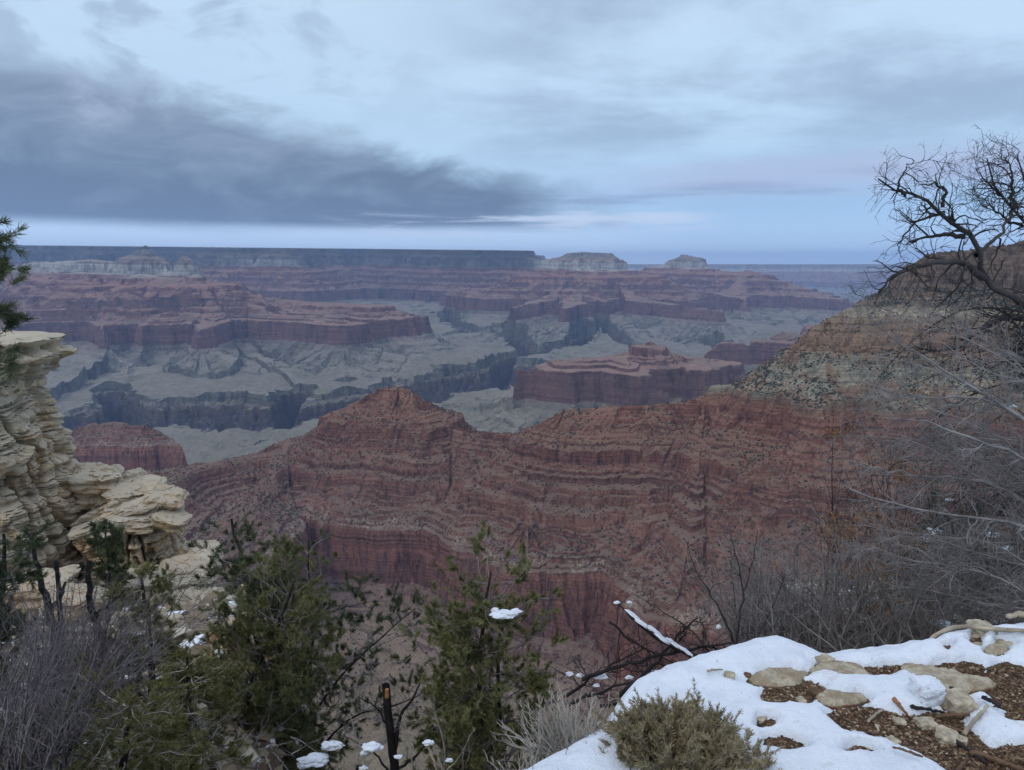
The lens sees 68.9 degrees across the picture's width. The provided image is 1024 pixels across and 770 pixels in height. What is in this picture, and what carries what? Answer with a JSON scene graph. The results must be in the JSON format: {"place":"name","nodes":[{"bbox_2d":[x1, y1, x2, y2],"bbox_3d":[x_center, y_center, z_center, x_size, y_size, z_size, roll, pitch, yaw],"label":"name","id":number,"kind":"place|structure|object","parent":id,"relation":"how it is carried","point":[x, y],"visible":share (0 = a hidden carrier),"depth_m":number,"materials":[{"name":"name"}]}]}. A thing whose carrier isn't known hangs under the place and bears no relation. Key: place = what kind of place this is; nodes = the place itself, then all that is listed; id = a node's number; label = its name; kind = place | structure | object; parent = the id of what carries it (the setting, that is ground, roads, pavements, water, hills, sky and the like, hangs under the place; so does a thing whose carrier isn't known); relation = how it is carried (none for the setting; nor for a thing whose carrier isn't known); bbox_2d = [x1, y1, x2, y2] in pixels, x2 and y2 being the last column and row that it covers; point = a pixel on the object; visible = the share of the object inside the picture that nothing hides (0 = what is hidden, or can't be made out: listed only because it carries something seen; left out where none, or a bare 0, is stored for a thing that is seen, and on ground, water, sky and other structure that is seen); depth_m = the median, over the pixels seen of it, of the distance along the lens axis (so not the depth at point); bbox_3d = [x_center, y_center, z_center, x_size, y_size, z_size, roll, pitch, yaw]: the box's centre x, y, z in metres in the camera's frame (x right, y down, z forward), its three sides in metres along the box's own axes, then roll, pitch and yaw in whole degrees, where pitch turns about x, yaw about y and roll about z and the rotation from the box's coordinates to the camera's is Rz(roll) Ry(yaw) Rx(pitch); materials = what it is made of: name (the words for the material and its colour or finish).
{"place":"outdoors","nodes":[
{"label":"outdoors","id":0,"kind":"place"},
{"bbox_2d":[27,549,66,670],"bbox_3d":[-4.863,2.426,7.936,0.416,1.395,0.220,0,9,0],"label":"charred snag","id":1,"kind":"object","parent":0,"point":[42,590],"visible":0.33,"depth_m":7.92,"materials":[{"name":"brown wood"}]},
{"bbox_2d":[0,245,909,463],"bbox_3d":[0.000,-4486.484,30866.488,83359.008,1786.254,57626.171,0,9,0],"label":"hills","id":2,"kind":"structure","parent":0,"point":[206,354],"depth_m":7162.65,"materials":[{"name":"stone"}]},
{"bbox_2d":[0,585,988,769],"bbox_3d":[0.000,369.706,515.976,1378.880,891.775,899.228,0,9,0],"label":"ground","id":3,"kind":"structure","parent":0,"point":[274,762],"depth_m":8.64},
{"bbox_2d":[0,213,37,384],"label":"pinyon pine","id":4,"kind":"object","parent":3,"relation":"on","point":[10,317],"visible":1,"depth_m":6.02,"materials":[{"name":"green plant"}]},
{"bbox_2d":[0,516,59,756],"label":"pinyon pine","id":5,"kind":"object","parent":3,"relation":"on","point":[26,576],"visible":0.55,"depth_m":7.43,"materials":[{"name":"green plant"}]},
{"bbox_2d":[2,564,80,615],"bbox_3d":[-11.091,4.874,17.543,1.689,0.999,1.339,-3,10,-16],"label":"boulder","id":6,"kind":"object","parent":3,"relation":"on","point":[66,572],"visible":0.23,"depth_m":17.05,"materials":[{"name":"beige stone"}]},
{"bbox_2d":[0,329,89,583],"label":"limestone pillar","id":7,"kind":"structure","parent":3,"relation":"on","point":[38,462],"depth_m":20.30,"materials":[{"name":"stone"}]},
{"bbox_2d":[1,691,138,769],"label":"juniper","id":8,"kind":"object","parent":3,"relation":"on","point":[87,758],"visible":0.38,"depth_m":5.53,"materials":[{"name":"green plant"}]},
{"bbox_2d":[39,582,108,617],"bbox_3d":[-9.872,5.046,16.805,1.420,0.979,1.279,-8,12,-41],"label":"boulder","id":9,"kind":"object","parent":3,"relation":"on","point":[81,596],"visible":0.23,"depth_m":16.58,"materials":[{"name":"beige stone"}]},
{"bbox_2d":[0,587,182,769],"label":"bare shrub","id":10,"kind":"object","parent":3,"relation":"on","point":[11,753],"visible":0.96,"depth_m":4.99,"materials":[{"name":"plant"}]},
{"bbox_2d":[81,517,140,603],"bbox_3d":[-9.406,4.506,17.473,1.486,2.890,1.372,0,9,0],"label":"pinyon pine","id":11,"kind":"object","parent":3,"relation":"on","point":[110,549],"visible":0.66,"depth_m":17.25,"materials":[{"name":"green plant"}]},
{"bbox_2d":[0,559,244,739],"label":"bare shrub","id":12,"kind":"object","parent":3,"relation":"on","point":[105,628],"visible":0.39,"depth_m":6.67,"materials":[{"name":"plant"}]},
{"bbox_2d":[67,477,190,583],"bbox_3d":[-10.996,5.737,22.142,3.500,6.028,5.609,0,9,0],"label":"limestone outcrop","id":13,"kind":"object","parent":3,"relation":"on","point":[157,545],"visible":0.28,"depth_m":20.86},
{"bbox_2d":[68,462,124,509],"bbox_3d":[-12.000,2.982,21.730,1.493,1.423,1.542,-4,10,-22],"label":"boulder","id":14,"kind":"object","parent":13,"relation":"on","point":[90,483],"visible":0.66,"depth_m":21.21,"materials":[{"name":"beige stone"}]},
{"bbox_2d":[102,496,139,513],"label":"boulder","id":15,"kind":"object","parent":13,"relation":"on","point":[113,504],"visible":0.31,"depth_m":20.71,"materials":[{"name":"beige stone"}]},
{"bbox_2d":[107,514,157,534],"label":"boulder","id":16,"kind":"object","parent":13,"relation":"on","point":[139,525],"visible":0.54,"depth_m":20.18,"materials":[{"name":"beige stone"}]},
{"bbox_2d":[118,496,158,516],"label":"boulder","id":17,"kind":"object","parent":13,"relation":"on","point":[135,507],"visible":0.61,"depth_m":20.45,"materials":[{"name":"beige stone"}]},
{"bbox_2d":[129,474,167,487],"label":"boulder","id":18,"kind":"object","parent":13,"relation":"on","point":[150,479],"visible":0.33,"depth_m":22.09,"materials":[{"name":"beige stone"}]},
{"bbox_2d":[123,467,146,478],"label":"boulder","id":19,"kind":"object","parent":18,"relation":"on","point":[138,472],"visible":0.58,"depth_m":22.15,"materials":[{"name":"beige stone"}]},
{"bbox_2d":[140,485,188,510],"bbox_3d":[-9.923,3.399,21.205,1.261,1.021,1.351,-2,9,-12],"label":"boulder","id":20,"kind":"object","parent":13,"relation":"on","point":[169,497],"visible":0.62,"depth_m":20.91,"materials":[{"name":"beige stone"}]},
{"bbox_2d":[150,509,192,533],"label":"boulder","id":21,"kind":"object","parent":20,"relation":"on","point":[176,521],"visible":0.93,"depth_m":20.43,"materials":[{"name":"beige stone"}]},
{"bbox_2d":[99,565,168,601],"bbox_3d":[-9.455,5.063,18.584,1.652,1.080,1.531,-4,10,-23],"label":"boulder","id":22,"kind":"object","parent":3,"relation":"on","point":[145,582],"visible":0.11,"depth_m":18.21,"materials":[{"name":"beige stone"}]},
{"bbox_2d":[60,652,229,769],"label":"juniper","id":23,"kind":"object","parent":3,"relation":"on","point":[127,717],"visible":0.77,"depth_m":6.15,"materials":[{"name":"green plant"}]},
{"bbox_2d":[101,561,212,714],"bbox_3d":[-4.257,4.109,9.076,1.708,4.241,1.748,5,11,30],"label":"juniper","id":24,"kind":"object","parent":3,"relation":"on","point":[146,567],"visible":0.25,"depth_m":8.71,"materials":[{"name":"green plant"}]},
{"bbox_2d":[159,553,196,579],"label":"boulder","id":25,"kind":"object","parent":3,"relation":"on","point":[181,561],"visible":0.42,"depth_m":20.03,"materials":[{"name":"beige stone"}]},
{"bbox_2d":[188,540,223,565],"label":"boulder","id":26,"kind":"object","parent":25,"relation":"on","point":[213,543],"visible":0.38,"depth_m":20.84,"materials":[{"name":"beige stone"}]},
{"bbox_2d":[168,586,200,604],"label":"boulder","id":27,"kind":"object","parent":3,"relation":"on","point":[189,592],"visible":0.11,"depth_m":18.79,"materials":[{"name":"beige stone"}]},
{"bbox_2d":[115,632,256,769],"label":"juniper","id":28,"kind":"object","parent":3,"relation":"on","point":[227,703],"visible":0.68,"depth_m":7.41,"materials":[{"name":"green plant"}]},
{"bbox_2d":[169,551,216,589],"bbox_3d":[-8.640,5.287,20.114,1.232,1.256,1.310,-7,12,-37],"label":"boulder","id":29,"kind":"object","parent":3,"relation":"on","point":[200,557],"visible":0.38,"depth_m":19.78,"materials":[{"name":"beige stone"}]},
{"bbox_2d":[195,587,223,601],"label":"boulder","id":30,"kind":"object","parent":3,"relation":"on","point":[202,595],"visible":0.09,"depth_m":19.18,"materials":[{"name":"beige stone"}]},
{"bbox_2d":[204,610,297,674],"bbox_3d":[-4.363,5.160,12.463,1.647,2.935,1.460,-4,10,-21],"label":"boulder","id":31,"kind":"object","parent":3,"relation":"on","point":[212,637],"depth_m":12.11,"materials":[{"name":"beige stone"}]},
{"bbox_2d":[186,506,323,767],"bbox_3d":[-3.045,4.266,9.789,2.114,5.448,1.539,0,9,0],"label":"pinyon pine","id":32,"kind":"object","parent":3,"relation":"on","point":[248,561],"visible":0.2,"depth_m":9.41,"materials":[{"name":"green plant"}]},
{"bbox_2d":[193,533,349,769],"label":"pinyon pine","id":33,"kind":"object","parent":3,"relation":"on","point":[285,697],"visible":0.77,"depth_m":8.80,"materials":[{"name":"green plant"}]},
{"bbox_2d":[296,762,310,769],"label":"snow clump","id":34,"kind":"object","parent":3,"relation":"on","point":[299,766],"visible":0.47,"depth_m":7.59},
{"bbox_2d":[296,752,328,768],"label":"snow clump","id":35,"kind":"object","parent":3,"relation":"on","point":[314,759],"visible":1,"depth_m":7.57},
{"bbox_2d":[321,740,345,750],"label":"snow clump","id":36,"kind":"object","parent":3,"relation":"on","point":[326,745],"visible":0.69,"depth_m":7.65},
{"bbox_2d":[332,742,342,748],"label":"snow clump","id":37,"kind":"object","parent":3,"relation":"on","point":[339,745],"visible":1,"depth_m":6.79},
{"bbox_2d":[269,526,450,769],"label":"pinyon pine","id":38,"kind":"object","parent":3,"relation":"on","point":[348,667],"visible":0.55,"depth_m":10.74,"materials":[{"name":"green plant"}]},
{"bbox_2d":[359,765,368,769],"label":"snow clump","id":39,"kind":"object","parent":3,"relation":"on","point":[363,767],"visible":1,"depth_m":6.62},
{"bbox_2d":[360,751,368,755],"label":"snow clump","id":40,"kind":"object","parent":3,"relation":"on","point":[362,753],"visible":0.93,"depth_m":6.59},
{"bbox_2d":[344,670,434,769],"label":"dead tree","id":41,"kind":"object","parent":3,"relation":"on","point":[392,738],"visible":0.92,"depth_m":8.18,"materials":[{"name":"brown wood"}]},
{"bbox_2d":[342,696,471,769],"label":"bare shrub","id":42,"kind":"object","parent":3,"relation":"on","point":[412,754],"visible":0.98,"depth_m":6.54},
{"bbox_2d":[361,741,383,752],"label":"snow clump","id":43,"kind":"object","parent":42,"relation":"on","point":[372,746],"visible":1,"depth_m":6.58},
{"bbox_2d":[427,746,436,769],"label":"leaning stick","id":44,"kind":"object","parent":42,"relation":"on","point":[432,757],"visible":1,"depth_m":6.46,"materials":[{"name":"grey wood"}]},
{"bbox_2d":[422,739,434,745],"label":"snow clump","id":45,"kind":"object","parent":44,"relation":"on","point":[427,742],"visible":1,"depth_m":6.47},
{"bbox_2d":[390,519,569,769],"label":"pinyon pine","id":46,"kind":"object","parent":3,"relation":"on","point":[480,710],"visible":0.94,"depth_m":8.24,"materials":[{"name":"green plant"}]},
{"bbox_2d":[489,609,517,618],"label":"snow clump","id":47,"kind":"object","parent":46,"relation":"on","point":[504,614],"visible":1,"depth_m":7.64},
{"bbox_2d":[510,608,522,612],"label":"snow clump","id":48,"kind":"object","parent":46,"relation":"on","point":[516,610],"visible":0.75,"depth_m":7.76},
{"bbox_2d":[4,572,1016,769],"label":"rubble","id":49,"kind":"object","parent":3,"relation":"on","point":[233,728],"visible":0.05,"depth_m":11.19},
{"bbox_2d":[51,560,70,668],"bbox_3d":[-4.631,2.368,7.676,0.088,1.234,0.084,6,11,35],"label":"charred snag","id":50,"kind":"object","parent":49,"relation":"on","point":[57,573],"visible":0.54,"depth_m":7.62,"materials":[{"name":"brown wood"}]},
{"bbox_2d":[82,560,132,669],"bbox_3d":[-4.408,2.514,8.116,0.619,1.279,0.128,-1,9,-9],"label":"charred snag","id":51,"kind":"object","parent":49,"relation":"on","point":[89,583],"visible":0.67,"depth_m":8.05,"materials":[{"name":"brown wood"}]},
{"bbox_2d":[807,384,975,641],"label":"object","id":52,"kind":"object","parent":49,"relation":"on","point":[856,519],"visible":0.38,"depth_m":7.65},
{"bbox_2d":[2,548,1022,769],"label":"twig litter","id":53,"kind":"object","parent":3,"relation":"on","point":[270,746],"visible":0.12,"depth_m":8.54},
{"bbox_2d":[538,598,732,707],"bbox_3d":[0.872,1.842,4.929,1.185,0.780,0.793,8,12,42],"label":"fallen brush","id":54,"kind":"object","parent":3,"relation":"on","point":[609,667],"visible":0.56,"depth_m":4.92,"materials":[{"name":"brown wood"}]},
{"bbox_2d":[593,673,607,678],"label":"snow clump","id":55,"kind":"object","parent":54,"relation":"on","point":[603,676],"visible":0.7,"depth_m":4.95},
{"bbox_2d":[617,604,697,657],"bbox_3d":[0.942,1.655,4.894,0.760,0.168,0.206,9,13,44],"label":"fallen log","id":56,"kind":"object","parent":54,"relation":"on","point":[653,635],"visible":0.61,"depth_m":4.94,"materials":[{"name":"brown wood"}]},
{"bbox_2d":[624,609,639,618],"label":"snow clump","id":57,"kind":"object","parent":56,"relation":"on","point":[631,613],"visible":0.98,"depth_m":5.02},
{"bbox_2d":[634,617,650,630],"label":"snow clump","id":58,"kind":"object","parent":56,"relation":"on","point":[640,622],"visible":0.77,"depth_m":4.95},
{"bbox_2d":[646,625,661,635],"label":"snow clump","id":59,"kind":"object","parent":56,"relation":"on","point":[652,628],"visible":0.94,"depth_m":4.90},
{"bbox_2d":[654,633,669,644],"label":"snow clump","id":60,"kind":"object","parent":56,"relation":"on","point":[663,639],"visible":0.88,"depth_m":4.85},
{"bbox_2d":[666,637,680,649],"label":"snow clump","id":61,"kind":"object","parent":56,"relation":"on","point":[674,643],"visible":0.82,"depth_m":4.79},
{"bbox_2d":[677,645,692,656],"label":"snow clump","id":62,"kind":"object","parent":56,"relation":"on","point":[686,651],"visible":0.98,"depth_m":4.74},
{"bbox_2d":[632,516,795,651],"bbox_3d":[1.550,1.599,5.389,1.328,1.486,0.485,-4,10,-25],"label":"bare shrub","id":63,"kind":"object","parent":3,"relation":"on","point":[739,616],"visible":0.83,"depth_m":5.31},
{"bbox_2d":[651,508,908,653],"bbox_3d":[2.237,1.950,6.358,2.709,2.235,1.607,-7,12,-39],"label":"bare shrub","id":64,"kind":"object","parent":3,"relation":"on","point":[756,620],"visible":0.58,"depth_m":5.85,"materials":[{"name":"plant"}]},
{"bbox_2d":[747,526,1011,653],"bbox_3d":[3.081,2.188,6.480,2.029,2.413,3.174,3,10,20],"label":"bare shrub","id":65,"kind":"object","parent":3,"relation":"on","point":[876,622],"visible":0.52,"depth_m":6.01,"materials":[{"name":"plant"}]},
{"bbox_2d":[746,634,1023,769],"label":"rim ledge","id":66,"kind":"object","parent":3,"relation":"on","point":[785,677],"visible":0.2,"depth_m":3.06,"materials":[{"name":"stone"}]},
{"bbox_2d":[484,738,558,769],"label":"dry shrub","id":67,"kind":"object","parent":66,"relation":"on","point":[530,760],"visible":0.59,"depth_m":2.70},
{"bbox_2d":[490,675,615,759],"bbox_3d":[0.202,1.252,2.751,0.572,0.289,0.548,0,9,0],"label":"dry shrub","id":68,"kind":"object","parent":66,"relation":"on","point":[567,741],"visible":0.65,"depth_m":2.80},
{"bbox_2d":[590,678,784,769],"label":"rim shrub","id":69,"kind":"object","parent":66,"relation":"on","point":[681,736],"visible":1,"depth_m":2.51,"materials":[{"name":"green plant"}]},
{"bbox_2d":[743,672,751,677],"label":"stone","id":70,"kind":"object","parent":66,"relation":"on","point":[747,675],"visible":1,"depth_m":3.09,"materials":[{"name":"brown stone"}]},
{"bbox_2d":[757,716,766,723],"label":"stone","id":71,"kind":"object","parent":66,"relation":"on","point":[761,719],"visible":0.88,"depth_m":2.80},
{"bbox_2d":[524,623,1023,769],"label":"snow sheet","id":72,"kind":"object","parent":66,"relation":"on","point":[820,734],"visible":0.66,"depth_m":2.90,"materials":[{"name":"snow"}]},
{"bbox_2d":[723,671,735,679],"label":"stone","id":73,"kind":"object","parent":72,"relation":"on","point":[729,674],"visible":1,"depth_m":3.04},
{"bbox_2d":[892,746,922,757],"bbox_3d":[1.347,1.248,2.541,0.095,0.016,0.011,8,12,40],"label":"twig","id":74,"kind":"object","parent":72,"relation":"on","point":[909,751],"visible":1,"depth_m":2.54,"materials":[{"name":"brown wood"}]},
{"bbox_2d":[907,675,945,706],"bbox_3d":[1.630,1.200,2.928,0.130,0.105,0.112,-2,10,-15],"label":"snow block","id":75,"kind":"object","parent":72,"relation":"on","point":[929,690],"depth_m":2.89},
{"bbox_2d":[930,624,1023,638],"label":"deadwood log","id":76,"kind":"object","parent":72,"relation":"on","point":[969,626],"visible":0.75,"depth_m":3.43,"materials":[{"name":"beige wood"}]},
{"bbox_2d":[965,619,997,637],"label":"stone","id":77,"kind":"object","parent":72,"relation":"on","point":[978,622],"visible":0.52,"depth_m":3.48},
{"bbox_2d":[981,695,1000,707],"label":"twig","id":78,"kind":"object","parent":72,"relation":"on","point":[990,700],"visible":1,"depth_m":2.87,"materials":[{"name":"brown wood"}]},
{"bbox_2d":[1005,611,1023,618],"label":"deadwood log","id":79,"kind":"object","parent":72,"relation":"on","point":[1015,614],"visible":1,"depth_m":3.55,"materials":[{"name":"beige wood"}]},
{"bbox_2d":[795,696,806,702],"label":"stone","id":80,"kind":"object","parent":66,"relation":"on","point":[801,699],"visible":0.71,"depth_m":2.93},
{"bbox_2d":[808,686,823,695],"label":"stone","id":81,"kind":"object","parent":66,"relation":"on","point":[813,691],"visible":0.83,"depth_m":2.97,"materials":[{"name":"brown stone"}]},
{"bbox_2d":[814,653,834,662],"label":"stone","id":82,"kind":"object","parent":66,"relation":"on","point":[823,657],"visible":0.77,"depth_m":3.23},
{"bbox_2d":[757,638,1023,769],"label":"bark litter","id":83,"kind":"object","parent":66,"relation":"on","point":[908,744],"visible":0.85,"depth_m":2.79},
{"bbox_2d":[866,708,883,722],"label":"twig","id":84,"kind":"object","parent":83,"relation":"on","point":[873,716],"visible":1,"depth_m":2.80,"materials":[{"name":"beige wood"}]},
{"bbox_2d":[892,697,907,715],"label":"twig","id":85,"kind":"object","parent":83,"relation":"on","point":[897,702],"visible":1,"depth_m":2.85,"materials":[{"name":"brown wood"}]},
{"bbox_2d":[910,704,944,713],"bbox_3d":[1.589,1.241,2.852,0.126,0.032,0.019,1,9,7],"label":"twig","id":86,"kind":"object","parent":83,"relation":"on","point":[912,706],"visible":0.97,"depth_m":2.85,"materials":[{"name":"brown wood"}]},
{"bbox_2d":[935,725,958,746],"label":"stone","id":87,"kind":"object","parent":83,"relation":"on","point":[945,735],"visible":0.88,"depth_m":2.69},
{"bbox_2d":[935,712,969,718],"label":"twig","id":88,"kind":"object","parent":83,"relation":"on","point":[947,715],"visible":1,"depth_m":2.81,"materials":[{"name":"brown wood"}]},
{"bbox_2d":[955,757,968,769],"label":"twig","id":89,"kind":"object","parent":83,"relation":"on","point":[962,764],"visible":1,"depth_m":2.53,"materials":[{"name":"brown wood"}]},
{"bbox_2d":[958,734,967,745],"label":"stone","id":90,"kind":"object","parent":83,"relation":"on","point":[963,739],"visible":0.7,"depth_m":2.69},
{"bbox_2d":[956,739,986,764],"bbox_3d":[1.608,1.285,2.621,0.018,0.021,0.135,-3,10,-18],"label":"twig","id":91,"kind":"object","parent":83,"relation":"on","point":[963,745],"visible":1,"depth_m":2.62,"materials":[{"name":"grey wood"}]},
{"bbox_2d":[961,704,988,735],"bbox_3d":[1.724,1.244,2.773,0.195,0.056,0.020,-7,11,-36],"label":"twig","id":92,"kind":"object","parent":83,"relation":"on","point":[968,727],"visible":1,"depth_m":2.75,"materials":[{"name":"beige wood"}]},
{"bbox_2d":[968,750,1023,769],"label":"twig","id":93,"kind":"object","parent":83,"relation":"on","point":[996,759],"visible":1,"depth_m":2.56,"materials":[{"name":"brown wood"}]},
{"bbox_2d":[885,735,900,744],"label":"stone","id":94,"kind":"object","parent":66,"relation":"on","point":[892,738],"visible":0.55,"depth_m":2.67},
{"bbox_2d":[892,716,906,725],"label":"stone","id":95,"kind":"object","parent":66,"relation":"on","point":[899,721],"visible":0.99,"depth_m":2.78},
{"bbox_2d":[912,716,937,730],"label":"stone","id":96,"kind":"object","parent":66,"relation":"on","point":[926,723],"visible":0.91,"depth_m":2.77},
{"bbox_2d":[943,687,978,717],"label":"stone","id":97,"kind":"object","parent":66,"relation":"on","point":[958,700],"visible":0.83,"depth_m":2.86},
{"bbox_2d":[766,449,1023,641],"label":"bare shrub","id":98,"kind":"object","parent":3,"relation":"on","point":[979,561],"visible":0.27,"depth_m":7.18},
{"bbox_2d":[794,407,1023,606],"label":"bare shrub","id":99,"kind":"object","parent":3,"relation":"on","point":[867,528],"visible":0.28,"depth_m":10.42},
{"bbox_2d":[806,269,1023,635],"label":"bare tree","id":100,"kind":"object","parent":3,"relation":"on","point":[1001,470],"visible":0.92,"depth_m":5.34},
{"bbox_2d":[841,139,1023,337],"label":"dead tree","id":101,"kind":"object","parent":3,"relation":"on","point":[978,272],"visible":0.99,"depth_m":5.79,"materials":[{"name":"wood"}]},
{"bbox_2d":[857,265,1023,598],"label":"bare tree","id":102,"kind":"object","parent":3,"relation":"on","point":[1004,307],"visible":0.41,"depth_m":6.89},
{"bbox_2d":[930,619,952,627],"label":"snow clump","id":103,"kind":"object","parent":3,"relation":"on","point":[949,623],"visible":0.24,"depth_m":6.90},
{"bbox_2d":[873,123,1023,395],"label":"dead tree","id":104,"kind":"object","parent":3,"relation":"on","point":[1012,205],"visible":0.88,"depth_m":6.51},
{"bbox_2d":[897,488,1009,608],"bbox_3d":[6.256,2.743,10.050,1.879,2.583,1.429,2,9,13],"label":"juniper","id":105,"kind":"object","parent":3,"relation":"on","point":[930,521],"visible":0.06,"depth_m":10.05,"materials":[{"name":"grey plant"}]},
{"bbox_2d":[0,0,1023,263],"label":"sky","id":106,"kind":"structure","parent":0,"point":[635,131],"materials":[{"name":"blue"}]},
{"bbox_2d":[70,241,1023,769],"bbox_3d":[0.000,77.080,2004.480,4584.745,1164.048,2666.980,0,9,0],"label":"terrain","id":107,"kind":"structure","parent":0,"point":[392,551],"depth_m":1652.96,"materials":[{"name":"stone"}]},
{"bbox_2d":[69,240,1023,768],"bbox_3d":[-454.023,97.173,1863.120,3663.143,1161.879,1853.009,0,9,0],"label":"scrub","id":108,"kind":"object","parent":107,"relation":"on","point":[805,354],"visible":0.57,"depth_m":1664.01,"materials":[{"name":"plant"}]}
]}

